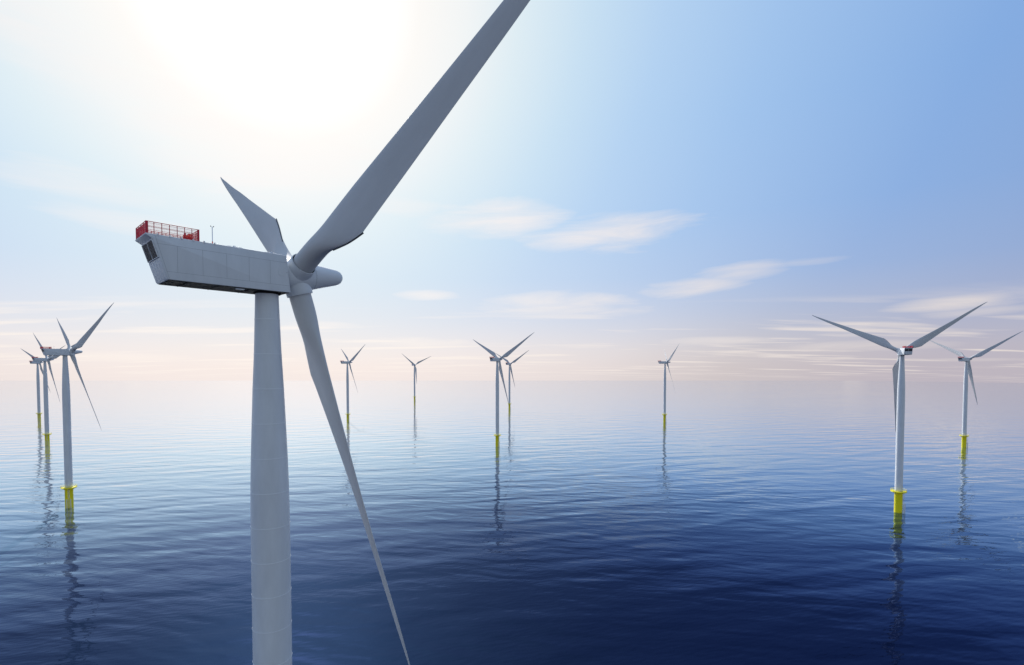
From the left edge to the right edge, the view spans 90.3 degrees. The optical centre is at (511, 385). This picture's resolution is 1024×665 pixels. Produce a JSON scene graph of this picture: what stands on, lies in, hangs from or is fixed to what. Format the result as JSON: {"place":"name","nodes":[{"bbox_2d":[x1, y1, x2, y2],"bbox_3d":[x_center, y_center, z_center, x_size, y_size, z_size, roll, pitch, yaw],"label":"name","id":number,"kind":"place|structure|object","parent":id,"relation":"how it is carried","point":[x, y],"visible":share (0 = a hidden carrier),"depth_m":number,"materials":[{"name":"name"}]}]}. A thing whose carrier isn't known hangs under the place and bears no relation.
{"place":"outdoors","nodes":[
{"label":"outdoors","id":0,"kind":"place"},
{"bbox_2d":[0,381,1023,664],"bbox_3d":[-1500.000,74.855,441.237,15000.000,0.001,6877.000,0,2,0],"label":"sea","id":1,"kind":"structure","parent":0,"point":[624,523],"depth_m":290.85,"materials":[{"name":"blue liquid"}]},
{"bbox_2d":[22,346,63,420],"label":"wind turbine","id":2,"kind":"object","parent":1,"relation":"in","point":[38,413],"visible":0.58,"depth_m":866.87,"materials":[{"name":"white paint"}]},
{"bbox_2d":[31,333,74,445],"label":"wind turbine","id":3,"kind":"object","parent":1,"relation":"in","point":[47,434],"visible":0.75,"depth_m":592.23,"materials":[{"name":"white paint"}]},
{"bbox_2d":[40,304,112,507],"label":"wind turbine","id":4,"kind":"object","parent":1,"relation":"in","point":[69,487],"visible":1,"depth_m":325.56,"materials":[{"name":"white paint"}]},
{"bbox_2d":[135,0,529,664],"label":"wind turbine","id":5,"kind":"object","parent":1,"relation":"in","point":[271,274],"visible":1,"depth_m":55.73,"materials":[{"name":"white paint"}]},
{"bbox_2d":[340,346,363,421],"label":"wind turbine","id":6,"kind":"object","parent":1,"relation":"in","point":[347,362],"visible":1,"depth_m":854.52,"materials":[{"name":"white paint"}]},
{"bbox_2d":[406,356,430,401],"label":"wind turbine","id":7,"kind":"object","parent":1,"relation":"in","point":[415,369],"visible":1,"depth_m":1384.55,"materials":[{"name":"white paint"}]},
{"bbox_2d":[474,333,532,446],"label":"wind turbine","id":8,"kind":"object","parent":1,"relation":"in","point":[499,369],"visible":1,"depth_m":582.31,"materials":[{"name":"white paint"}]},
{"bbox_2d":[497,350,528,409],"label":"wind turbine","id":9,"kind":"object","parent":1,"relation":"in","point":[509,364],"visible":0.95,"depth_m":1108.21,"materials":[{"name":"white paint"}]},
{"bbox_2d":[658,343,679,421],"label":"wind turbine","id":10,"kind":"object","parent":1,"relation":"in","point":[664,414],"visible":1,"depth_m":848.58,"materials":[{"name":"white paint"}]},
{"bbox_2d":[812,302,986,512],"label":"wind turbine","id":11,"kind":"object","parent":1,"relation":"in","point":[898,369],"visible":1,"depth_m":315.31,"materials":[{"name":"white paint"}]},
{"bbox_2d":[930,331,1021,447],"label":"wind turbine","id":12,"kind":"object","parent":1,"relation":"in","point":[967,372],"visible":0.99,"depth_m":578.24,"materials":[{"name":"white paint"}]},
{"bbox_2d":[0,0,1023,382],"label":"sky","id":13,"kind":"structure","parent":0,"point":[619,184],"materials":[{"name":"blue"}]}
]}

